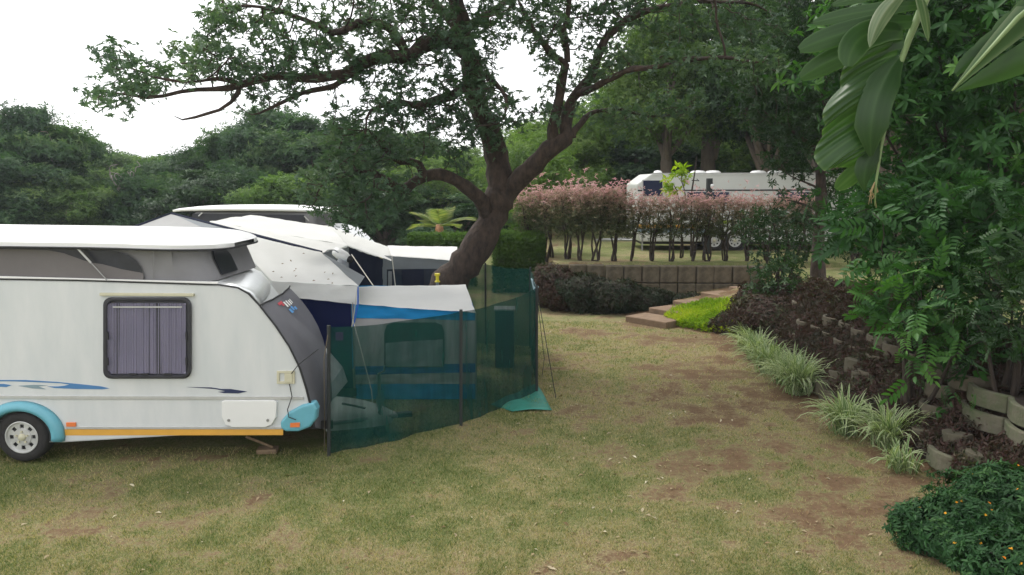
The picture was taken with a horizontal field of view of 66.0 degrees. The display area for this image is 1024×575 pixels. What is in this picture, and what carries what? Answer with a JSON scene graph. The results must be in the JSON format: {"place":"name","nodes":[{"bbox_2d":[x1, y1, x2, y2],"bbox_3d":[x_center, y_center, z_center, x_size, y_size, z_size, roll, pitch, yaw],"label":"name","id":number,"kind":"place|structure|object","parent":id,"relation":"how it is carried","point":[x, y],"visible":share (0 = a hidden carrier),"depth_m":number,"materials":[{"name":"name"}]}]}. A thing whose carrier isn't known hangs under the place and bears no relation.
{"place":"outdoors","nodes":[
{"label":"outdoors","id":0,"kind":"place"},
{"bbox_2d":[0,0,814,157],"label":"sky","id":1,"kind":"structure","parent":0,"point":[43,43],"materials":[{"name":"white"}]},
{"bbox_2d":[0,217,1023,574],"bbox_3d":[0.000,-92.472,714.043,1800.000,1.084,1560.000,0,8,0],"label":"ground","id":2,"kind":"structure","parent":0,"point":[822,507],"depth_m":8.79,"materials":[{"name":"green plant"}]},
{"bbox_2d":[0,149,78,224],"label":"woodland tree","id":3,"kind":"object","parent":2,"relation":"on","point":[20,211],"visible":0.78,"depth_m":41.19,"materials":[{"name":"green plant"}]},
{"bbox_2d":[0,98,117,206],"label":"woodland tree","id":4,"kind":"object","parent":2,"relation":"on","point":[34,135],"visible":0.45,"depth_m":44.66,"materials":[{"name":"green plant"}]},
{"bbox_2d":[3,173,122,225],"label":"woodland tree","id":5,"kind":"object","parent":2,"relation":"on","point":[75,206],"visible":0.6,"depth_m":42.53,"materials":[{"name":"green plant"}]},
{"bbox_2d":[79,177,122,222],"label":"woodland tree","id":6,"kind":"object","parent":2,"relation":"on","point":[107,183],"visible":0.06,"depth_m":46.89,"materials":[{"name":"green plant"}]},
{"bbox_2d":[79,149,165,180],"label":"woodland tree","id":7,"kind":"object","parent":2,"relation":"on","point":[120,160],"visible":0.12,"depth_m":59.96,"materials":[{"name":"green plant"}]},
{"bbox_2d":[109,161,140,202],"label":"dead tree","id":8,"kind":"object","parent":2,"relation":"on","point":[111,178],"visible":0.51,"depth_m":44.76,"materials":[{"name":"wood"}]},
{"bbox_2d":[88,166,184,225],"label":"woodland tree","id":9,"kind":"object","parent":2,"relation":"on","point":[137,190],"visible":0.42,"depth_m":44.07,"materials":[{"name":"green plant"}]},
{"bbox_2d":[0,224,326,460],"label":"pop top caravan","id":10,"kind":"object","parent":2,"relation":"on","point":[115,332],"visible":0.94,"depth_m":9.21,"materials":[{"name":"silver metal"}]},
{"bbox_2d":[103,297,191,378],"bbox_3d":[-4.243,0.594,9.149,1.077,0.962,0.075,0,8,0],"label":"window","id":11,"kind":"structure","parent":10,"relation":"in","point":[144,337],"depth_m":9.15,"materials":[{"name":"grey"}]},
{"bbox_2d":[122,148,205,177],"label":"woodland tree","id":12,"kind":"object","parent":2,"relation":"on","point":[156,166],"visible":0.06,"depth_m":54.05,"materials":[{"name":"green plant"}]},
{"bbox_2d":[129,167,249,223],"bbox_3d":[-16.700,-4.120,41.718,6.761,4.528,6.588,-6,10,-37],"label":"woodland tree","id":13,"kind":"object","parent":2,"relation":"on","point":[191,191],"visible":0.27,"depth_m":39.95,"materials":[{"name":"green plant"}]},
{"bbox_2d":[167,133,222,181],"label":"woodland tree","id":14,"kind":"object","parent":2,"relation":"on","point":[187,161],"visible":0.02,"depth_m":52.73,"materials":[{"name":"green plant"}]},
{"bbox_2d":[199,155,293,190],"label":"woodland tree","id":15,"kind":"object","parent":2,"relation":"on","point":[251,174],"visible":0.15,"depth_m":44.36,"materials":[{"name":"green plant"}]},
{"bbox_2d":[187,104,323,172],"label":"woodland tree","id":16,"kind":"object","parent":2,"relation":"on","point":[224,143],"visible":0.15,"depth_m":49.13,"materials":[{"name":"green plant"}]},
{"bbox_2d":[256,445,278,454],"bbox_3d":[-3.007,2.000,9.700,0.240,0.060,0.160,-1,8,-6],"label":"wood block","id":17,"kind":"object","parent":2,"relation":"on","point":[260,450],"depth_m":9.63,"materials":[{"name":"brown wood"}]},
{"bbox_2d":[173,204,378,284],"bbox_3d":[-6.111,-0.768,20.367,5.173,2.736,2.250,0,8,0],"label":"pop top caravan","id":18,"kind":"object","parent":2,"relation":"on","point":[212,213],"visible":0.11,"depth_m":19.27,"materials":[{"name":"white metal"}]},
{"bbox_2d":[192,214,305,222],"bbox_3d":[-6.422,-1.666,19.249,2.785,0.281,0.020,0,8,0],"label":"mesh window","id":19,"kind":"structure","parent":18,"relation":"in","point":[206,217],"depth_m":19.23,"materials":[{"name":"grey fabric"}]},
{"bbox_2d":[219,170,343,205],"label":"woodland tree","id":20,"kind":"object","parent":2,"relation":"on","point":[275,189],"visible":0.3,"depth_m":36.21,"materials":[{"name":"green plant"}]},
{"bbox_2d":[135,212,474,347],"bbox_3d":[-3.703,0.163,13.403,7.195,2.732,3.418,4,9,29],"label":"caravan awning","id":21,"kind":"object","parent":2,"relation":"on","point":[341,300],"visible":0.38,"depth_m":12.20,"materials":[{"name":"white fabric"}]},
{"bbox_2d":[324,247,352,271],"bbox_3d":[-3.037,-0.455,13.959,0.411,0.481,0.487,1,8,11],"label":"floodlight","id":22,"kind":"object","parent":21,"relation":"hanging from","point":[343,257],"visible":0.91,"depth_m":13.98,"materials":[{"name":"white plastic"}]},
{"bbox_2d":[228,109,384,204],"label":"woodland tree","id":23,"kind":"object","parent":2,"relation":"on","point":[293,141],"visible":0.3,"depth_m":46.62,"materials":[{"name":"green plant"}]},
{"bbox_2d":[210,215,456,285],"bbox_3d":[-3.561,-0.185,16.378,4.800,2.573,4.126,0,8,0],"label":"caravan awning","id":24,"kind":"object","parent":2,"relation":"on","point":[406,265],"visible":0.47,"depth_m":16.57,"materials":[{"name":"white fabric"}]},
{"bbox_2d":[387,269,436,285],"bbox_3d":[-1.992,-0.112,16.612,1.304,0.577,0.025,0,8,0],"label":"window","id":25,"kind":"structure","parent":24,"relation":"in","point":[428,273],"depth_m":16.59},
{"bbox_2d":[308,126,445,172],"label":"woodland tree","id":26,"kind":"object","parent":2,"relation":"on","point":[398,152],"visible":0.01,"depth_m":51.37,"materials":[{"name":"green plant"}]},
{"bbox_2d":[331,172,451,245],"bbox_3d":[-6.277,-3.826,39.899,7.791,4.144,6.870,1,8,9],"label":"woodland tree","id":27,"kind":"object","parent":2,"relation":"on","point":[384,233],"visible":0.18,"depth_m":38.27,"materials":[{"name":"green plant"}]},
{"bbox_2d":[367,155,474,208],"bbox_3d":[-4.717,-4.194,39.547,5.877,4.910,5.910,0,8,1],"label":"tall tree","id":28,"kind":"object","parent":2,"relation":"on","point":[440,185],"visible":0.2,"depth_m":38.49,"materials":[{"name":"green plant"}]},
{"bbox_2d":[396,128,471,167],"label":"woodland tree","id":29,"kind":"object","parent":2,"relation":"on","point":[446,139],"depth_m":59.39,"materials":[{"name":"green plant"}]},
{"bbox_2d":[72,0,798,287],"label":"spreading fig tree","id":30,"kind":"object","parent":2,"relation":"on","point":[472,253],"visible":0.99,"depth_m":13.19,"materials":[{"name":"green plant"}]},
{"bbox_2d":[407,230,467,248],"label":"clipped hedge","id":31,"kind":"object","parent":2,"relation":"on","point":[443,238],"visible":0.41,"depth_m":25.10,"materials":[{"name":"green plant"}]},
{"bbox_2d":[324,263,555,456],"bbox_3d":[-0.547,0.811,12.619,2.601,1.756,7.040,1,8,9],"label":"shade net fence","id":32,"kind":"object","parent":2,"relation":"on","point":[393,381],"visible":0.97,"depth_m":10.46,"materials":[{"name":"teal fabric"}]},
{"bbox_2d":[406,206,476,245],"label":"young palm","id":33,"kind":"object","parent":2,"relation":"on","point":[438,219],"visible":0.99,"depth_m":27.32,"materials":[{"name":"green plant"}]},
{"bbox_2d":[368,189,515,245],"bbox_3d":[-3.044,-3.094,37.523,7.656,3.265,7.347,3,8,20],"label":"woodland tree","id":34,"kind":"object","parent":2,"relation":"on","point":[468,208],"visible":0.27,"depth_m":36.56,"materials":[{"name":"green plant"}]},
{"bbox_2d":[429,143,484,188],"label":"tall tree","id":35,"kind":"object","parent":2,"relation":"on","point":[472,151],"visible":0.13,"depth_m":43.79,"materials":[{"name":"green plant"}]},
{"bbox_2d":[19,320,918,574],"bbox_3d":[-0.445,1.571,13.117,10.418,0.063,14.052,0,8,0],"label":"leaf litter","id":36,"kind":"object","parent":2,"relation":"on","point":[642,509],"visible":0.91,"depth_m":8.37,"materials":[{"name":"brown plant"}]},
{"bbox_2d":[491,228,546,272],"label":"clipped hedge","id":37,"kind":"object","parent":2,"relation":"on","point":[528,247],"visible":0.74,"depth_m":23.60,"materials":[{"name":"green plant"}]},
{"bbox_2d":[501,386,551,410],"bbox_3d":[0.066,1.681,12.175,0.862,0.028,1.519,-1,8,-7],"label":"ground sheet","id":38,"kind":"object","parent":2,"relation":"on","point":[517,405],"visible":0.74,"depth_m":11.76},
{"bbox_2d":[511,172,552,232],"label":"hedge shrub","id":39,"kind":"object","parent":2,"relation":"on","point":[527,218],"visible":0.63,"depth_m":23.88,"materials":[{"name":"pink plant"}]},
{"bbox_2d":[461,139,615,193],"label":"tall tree","id":40,"kind":"object","parent":2,"relation":"on","point":[483,162],"visible":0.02,"depth_m":41.52,"materials":[{"name":"green plant"}]},
{"bbox_2d":[504,149,577,257],"bbox_3d":[0.891,-2.577,25.633,3.069,4.250,2.209,-4,9,-30],"label":"leafy shrub","id":41,"kind":"object","parent":2,"relation":"on","point":[552,176],"visible":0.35,"depth_m":25.23,"materials":[{"name":"green plant"}]},
{"bbox_2d":[469,124,615,217],"bbox_3d":[1.365,-3.606,31.789,5.719,5.846,5.687,-6,10,-39],"label":"tall tree","id":42,"kind":"object","parent":2,"relation":"on","point":[532,144],"visible":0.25,"depth_m":30.73,"materials":[{"name":"green plant"}]},
{"bbox_2d":[477,114,618,218],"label":"woodland tree","id":43,"kind":"object","parent":2,"relation":"on","point":[508,132],"depth_m":46.18,"materials":[{"name":"green plant"}]},
{"bbox_2d":[530,179,567,261],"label":"hedge shrub","id":44,"kind":"object","parent":2,"relation":"on","point":[545,228],"visible":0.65,"depth_m":23.50,"materials":[{"name":"pink plant"}]},
{"bbox_2d":[532,261,578,311],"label":"shrub","id":45,"kind":"object","parent":2,"relation":"on","point":[549,295],"visible":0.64,"depth_m":20.32,"materials":[{"name":"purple plant"}]},
{"bbox_2d":[546,169,584,258],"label":"hedge shrub","id":46,"kind":"object","parent":2,"relation":"on","point":[559,190],"visible":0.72,"depth_m":22.91,"materials":[{"name":"pink plant"}]},
{"bbox_2d":[504,101,627,228],"bbox_3d":[2.224,-5.329,35.925,5.910,6.080,5.877,4,9,29],"label":"tall tree","id":47,"kind":"object","parent":2,"relation":"on","point":[588,142],"visible":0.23,"depth_m":34.50,"materials":[{"name":"green plant"}]},
{"bbox_2d":[558,167,600,260],"bbox_3d":[1.929,-2.067,22.544,1.212,2.702,1.265,-3,8,-22],"label":"hedge shrub","id":48,"kind":"object","parent":2,"relation":"on","point":[575,214],"visible":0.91,"depth_m":22.47,"materials":[{"name":"pink plant"}]},
{"bbox_2d":[553,270,610,313],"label":"shrub","id":49,"kind":"object","parent":2,"relation":"on","point":[579,284],"visible":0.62,"depth_m":20.00,"materials":[{"name":"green plant"}]},
{"bbox_2d":[578,175,622,260],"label":"hedge shrub","id":50,"kind":"object","parent":2,"relation":"on","point":[597,205],"visible":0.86,"depth_m":22.39,"materials":[{"name":"pink plant"}]},
{"bbox_2d":[544,90,659,222],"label":"tall tree","id":51,"kind":"object","parent":2,"relation":"on","point":[587,106],"visible":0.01,"depth_m":42.15,"materials":[{"name":"green plant"}]},
{"bbox_2d":[579,277,648,314],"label":"shrub","id":52,"kind":"object","parent":2,"relation":"on","point":[627,290],"visible":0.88,"depth_m":19.82,"materials":[{"name":"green plant"}]},
{"bbox_2d":[594,169,637,260],"bbox_3d":[2.907,-2.072,22.590,1.118,2.685,1.260,-6,9,-37],"label":"hedge shrub","id":53,"kind":"object","parent":2,"relation":"on","point":[620,200],"visible":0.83,"depth_m":22.40,"materials":[{"name":"pink plant"}]},
{"bbox_2d":[608,179,650,260],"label":"hedge shrub","id":54,"kind":"object","parent":2,"relation":"on","point":[633,218],"visible":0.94,"depth_m":22.42,"materials":[{"name":"pink plant"}]},
{"bbox_2d":[621,286,675,311],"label":"shrub","id":55,"kind":"object","parent":2,"relation":"on","point":[656,296],"visible":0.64,"depth_m":19.96,"materials":[{"name":"green plant"}]},
{"bbox_2d":[635,185,670,260],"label":"hedge shrub","id":56,"kind":"object","parent":2,"relation":"on","point":[651,212],"visible":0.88,"depth_m":22.51,"materials":[{"name":"pink plant"}]},
{"bbox_2d":[588,125,726,214],"bbox_3d":[6.631,-5.764,41.662,9.739,5.526,8.587,2,8,12],"label":"woodland tree","id":57,"kind":"object","parent":2,"relation":"on","point":[636,161],"visible":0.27,"depth_m":39.09,"materials":[{"name":"green plant"}]},
{"bbox_2d":[553,263,765,293],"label":"terrace wall","id":58,"kind":"structure","parent":2,"relation":"on","point":[686,277],"depth_m":21.68,"materials":[{"name":"grey concrete"}]},
{"bbox_2d":[574,0,750,172],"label":"tall tree","id":59,"kind":"object","parent":2,"relation":"on","point":[664,132],"visible":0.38,"depth_m":31.97,"materials":[{"name":"green plant"}]},
{"bbox_2d":[654,180,691,261],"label":"hedge shrub","id":60,"kind":"object","parent":2,"relation":"on","point":[672,221],"visible":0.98,"depth_m":22.41,"materials":[{"name":"pink plant"}]},
{"bbox_2d":[659,161,693,257],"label":"young sapling","id":61,"kind":"object","parent":2,"relation":"on","point":[682,171],"visible":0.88,"depth_m":23.35,"materials":[{"name":"green plant"}]},
{"bbox_2d":[626,286,739,328],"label":"garden steps","id":62,"kind":"structure","parent":2,"relation":"on","point":[654,317],"depth_m":18.76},
{"bbox_2d":[673,291,700,299],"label":"shrub","id":63,"kind":"object","parent":2,"relation":"on","point":[679,295],"visible":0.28,"depth_m":20.98,"materials":[{"name":"green plant"}]},
{"bbox_2d":[611,0,777,171],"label":"tall tree","id":64,"kind":"object","parent":2,"relation":"on","point":[709,156],"visible":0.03,"depth_m":32.72,"materials":[{"name":"green plant"}]},
{"bbox_2d":[678,180,711,260],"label":"hedge shrub","id":65,"kind":"object","parent":2,"relation":"on","point":[693,228],"visible":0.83,"depth_m":22.45,"materials":[{"name":"pink plant"}]},
{"bbox_2d":[663,295,736,334],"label":"lime ground cover","id":66,"kind":"object","parent":2,"relation":"on","point":[697,313],"visible":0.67,"depth_m":18.23,"materials":[{"name":"green plant"}]},
{"bbox_2d":[688,185,725,260],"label":"hedge shrub","id":67,"kind":"object","parent":2,"relation":"on","point":[711,230],"visible":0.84,"depth_m":22.41,"materials":[{"name":"pink plant"}]},
{"bbox_2d":[705,178,713,253],"bbox_3d":[6.225,-2.247,24.875,0.209,2.375,0.264,0,8,0],"label":"lamp post","id":68,"kind":"object","parent":2,"relation":"on","point":[709,183],"visible":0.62,"depth_m":24.75,"materials":[{"name":"grey metal"}]},
{"bbox_2d":[679,140,756,172],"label":"woodland tree","id":69,"kind":"object","parent":2,"relation":"on","point":[734,167],"visible":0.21,"depth_m":40.37,"materials":[{"name":"green plant"}]},
{"bbox_2d":[596,170,856,250],"bbox_3d":[7.198,-2.651,27.087,8.650,2.725,2.630,0,8,0],"label":"touring caravan","id":70,"kind":"object","parent":2,"relation":"on","point":[652,183],"visible":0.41,"depth_m":25.99,"materials":[{"name":"white metal"}]},
{"bbox_2d":[642,180,662,196],"bbox_3d":[4.641,-3.271,25.978,0.709,0.565,0.055,0,8,0],"label":"window","id":71,"kind":"structure","parent":70,"relation":"in","point":[653,185],"depth_m":25.95,"materials":[{"name":"glass"}]},
{"bbox_2d":[686,191,729,204],"bbox_3d":[6.476,-2.959,26.020,1.450,0.441,0.055,0,8,0],"label":"window","id":72,"kind":"structure","parent":70,"relation":"in","point":[726,192],"depth_m":25.98,"materials":[{"name":"glass"}]},
{"bbox_2d":[710,180,747,260],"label":"hedge shrub","id":73,"kind":"object","parent":2,"relation":"on","point":[720,219],"visible":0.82,"depth_m":22.48,"materials":[{"name":"pink plant"}]},
{"bbox_2d":[721,322,765,346],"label":"variegated grass clump","id":74,"kind":"object","parent":2,"relation":"on","point":[741,332],"visible":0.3,"depth_m":15.68,"materials":[{"name":"green plant"}]},
{"bbox_2d":[717,326,777,360],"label":"variegated grass clump","id":75,"kind":"object","parent":2,"relation":"on","point":[752,339],"visible":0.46,"depth_m":14.78,"materials":[{"name":"green plant"}]},
{"bbox_2d":[684,0,813,172],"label":"dark tree","id":76,"kind":"object","parent":2,"relation":"on","point":[716,99],"visible":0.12,"depth_m":30.69,"materials":[{"name":"green plant"}]},
{"bbox_2d":[729,280,768,301],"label":"shrub","id":77,"kind":"object","parent":2,"relation":"on","point":[740,292],"visible":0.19,"depth_m":17.38,"materials":[{"name":"purple plant"}]},
{"bbox_2d":[732,179,767,260],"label":"hedge shrub","id":78,"kind":"object","parent":2,"relation":"on","point":[751,211],"visible":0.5,"depth_m":22.41,"materials":[{"name":"pink plant"}]},
{"bbox_2d":[723,291,791,333],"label":"shrub","id":79,"kind":"object","parent":2,"relation":"on","point":[756,310],"visible":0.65,"depth_m":15.69,"materials":[{"name":"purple plant"}]},
{"bbox_2d":[727,333,792,374],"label":"variegated grass clump","id":80,"kind":"object","parent":2,"relation":"on","point":[771,349],"visible":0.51,"depth_m":13.74,"materials":[{"name":"green plant"}]},
{"bbox_2d":[752,186,784,260],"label":"hedge shrub","id":81,"kind":"object","parent":2,"relation":"on","point":[768,207],"visible":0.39,"depth_m":22.51,"materials":[{"name":"pink plant"}]},
{"bbox_2d":[739,245,809,297],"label":"leafy shrub","id":82,"kind":"object","parent":2,"relation":"on","point":[773,284],"visible":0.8,"depth_m":16.45,"materials":[{"name":"green plant"}]},
{"bbox_2d":[741,342,813,384],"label":"variegated grass clump","id":83,"kind":"object","parent":2,"relation":"on","point":[772,368],"visible":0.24,"depth_m":13.02,"materials":[{"name":"green plant"}]},
{"bbox_2d":[732,193,825,285],"bbox_3d":[5.994,-0.953,17.600,2.060,2.318,1.472,0,8,0],"label":"leafy shrub","id":84,"kind":"object","parent":2,"relation":"on","point":[775,242],"visible":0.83,"depth_m":17.51,"materials":[{"name":"green plant"}]},
{"bbox_2d":[722,0,838,248],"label":"dark tree","id":85,"kind":"object","parent":2,"relation":"on","point":[779,108],"visible":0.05,"depth_m":25.88,"materials":[{"name":"green plant"}]},
{"bbox_2d":[770,181,807,260],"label":"hedge shrub","id":86,"kind":"object","parent":2,"relation":"on","point":[787,215],"visible":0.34,"depth_m":22.40,"materials":[{"name":"pink plant"}]},
{"bbox_2d":[750,348,838,396],"bbox_3d":[4.491,1.291,12.375,1.660,0.768,1.682,0,8,0],"label":"variegated grass clump","id":87,"kind":"object","parent":2,"relation":"on","point":[797,377],"visible":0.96,"depth_m":12.28,"materials":[{"name":"green plant"}]},
{"bbox_2d":[792,180,815,260],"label":"hedge shrub","id":88,"kind":"object","parent":2,"relation":"on","point":[810,221],"visible":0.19,"depth_m":22.52,"materials":[{"name":"pink plant"}]},
{"bbox_2d":[706,0,906,279],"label":"slim tree","id":89,"kind":"object","parent":2,"relation":"on","point":[807,126],"visible":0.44,"depth_m":17.76,"materials":[{"name":"green plant"}]},
{"bbox_2d":[793,382,880,436],"bbox_3d":[4.388,1.612,10.398,1.445,0.641,1.381,0,8,0],"label":"variegated grass clump","id":90,"kind":"object","parent":2,"relation":"on","point":[837,409],"visible":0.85,"depth_m":10.35,"materials":[{"name":"green plant"}]},
{"bbox_2d":[805,207,901,267],"bbox_3d":[8.977,-1.404,20.495,2.616,2.031,1.984,0,8,0],"label":"leafy shrub","id":91,"kind":"object","parent":2,"relation":"on","point":[855,254],"visible":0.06,"depth_m":20.55,"materials":[{"name":"green plant"}]},
{"bbox_2d":[706,275,1023,503],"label":"bank ground cover","id":92,"kind":"object","parent":2,"relation":"on","point":[813,311],"visible":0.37,"depth_m":11.32,"materials":[{"name":"brown plant"}]},
{"bbox_2d":[826,393,938,451],"bbox_3d":[4.732,1.668,9.877,1.451,0.676,1.406,0,8,0],"label":"variegated grass clump","id":93,"kind":"object","parent":2,"relation":"on","point":[884,429],"visible":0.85,"depth_m":9.78,"materials":[{"name":"green plant"}]},
{"bbox_2d":[781,300,990,461],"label":"retaining wall","id":94,"kind":"structure","parent":2,"relation":"on","point":[948,434],"depth_m":10.08,"materials":[{"name":"concrete"}]},
{"bbox_2d":[804,2,973,257],"bbox_3d":[11.419,-5.872,22.423,6.280,11.001,6.158,-6,10,-40],"label":"dark tree","id":95,"kind":"object","parent":2,"relation":"on","point":[885,140],"visible":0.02,"depth_m":22.37,"materials":[{"name":"green plant"}]},
{"bbox_2d":[762,0,1023,315],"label":"tree","id":96,"kind":"object","parent":2,"relation":"on","point":[998,140],"visible":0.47,"depth_m":11.51,"materials":[{"name":"green plant"}]},
{"bbox_2d":[765,272,1023,392],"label":"bank top ground cover","id":97,"kind":"object","parent":2,"relation":"on","point":[843,289],"visible":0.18,"depth_m":14.02,"materials":[{"name":"brown plant"}]},
{"bbox_2d":[868,434,929,474],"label":"variegated grass clump","id":98,"kind":"object","parent":2,"relation":"on","point":[895,461],"visible":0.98,"depth_m":9.08,"materials":[{"name":"green plant"}]},
{"bbox_2d":[798,0,1023,205],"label":"banana plant","id":99,"kind":"object","parent":2,"relation":"on","point":[861,45],"visible":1,"depth_m":2.93,"materials":[{"name":"green plant"}]},
{"bbox_2d":[802,148,1023,359],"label":"compound leaf bush","id":100,"kind":"object","parent":2,"relation":"on","point":[880,227],"visible":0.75,"depth_m":10.40,"materials":[{"name":"green plant"}]},
{"bbox_2d":[842,227,1023,418],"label":"compound leaf bush","id":101,"kind":"object","parent":2,"relation":"on","point":[911,286],"visible":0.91,"depth_m":9.55,"materials":[{"name":"green plant"}]},
{"bbox_2d":[881,484,1022,571],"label":"flowering bush","id":102,"kind":"object","parent":2,"relation":"on","point":[916,530],"visible":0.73,"depth_m":7.03,"materials":[{"name":"green plant"}]},
{"bbox_2d":[923,0,1023,184],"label":"dark tree","id":103,"kind":"object","parent":2,"relation":"on","point":[1011,110],"visible":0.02,"depth_m":20.00,"materials":[{"name":"green plant"}]},
{"bbox_2d":[925,204,1023,395],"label":"leafy shrub","id":104,"kind":"object","parent":2,"relation":"on","point":[1013,378],"visible":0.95,"depth_m":9.04,"materials":[{"name":"green plant"}]},
{"bbox_2d":[925,457,1023,523],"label":"flowering bush","id":105,"kind":"object","parent":2,"relation":"on","point":[986,484],"visible":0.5,"depth_m":7.58,"materials":[{"name":"green plant"}]},
{"bbox_2d":[926,382,1023,474],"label":"curved planter ring","id":106,"kind":"object","parent":2,"relation":"on","point":[1006,404],"visible":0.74,"depth_m":8.92,"materials":[{"name":"concrete"}]},
{"bbox_2d":[941,517,1023,574],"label":"flowering bush","id":107,"kind":"object","parent":2,"relation":"on","point":[977,559],"visible":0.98,"depth_m":6.51,"materials":[{"name":"green plant"}]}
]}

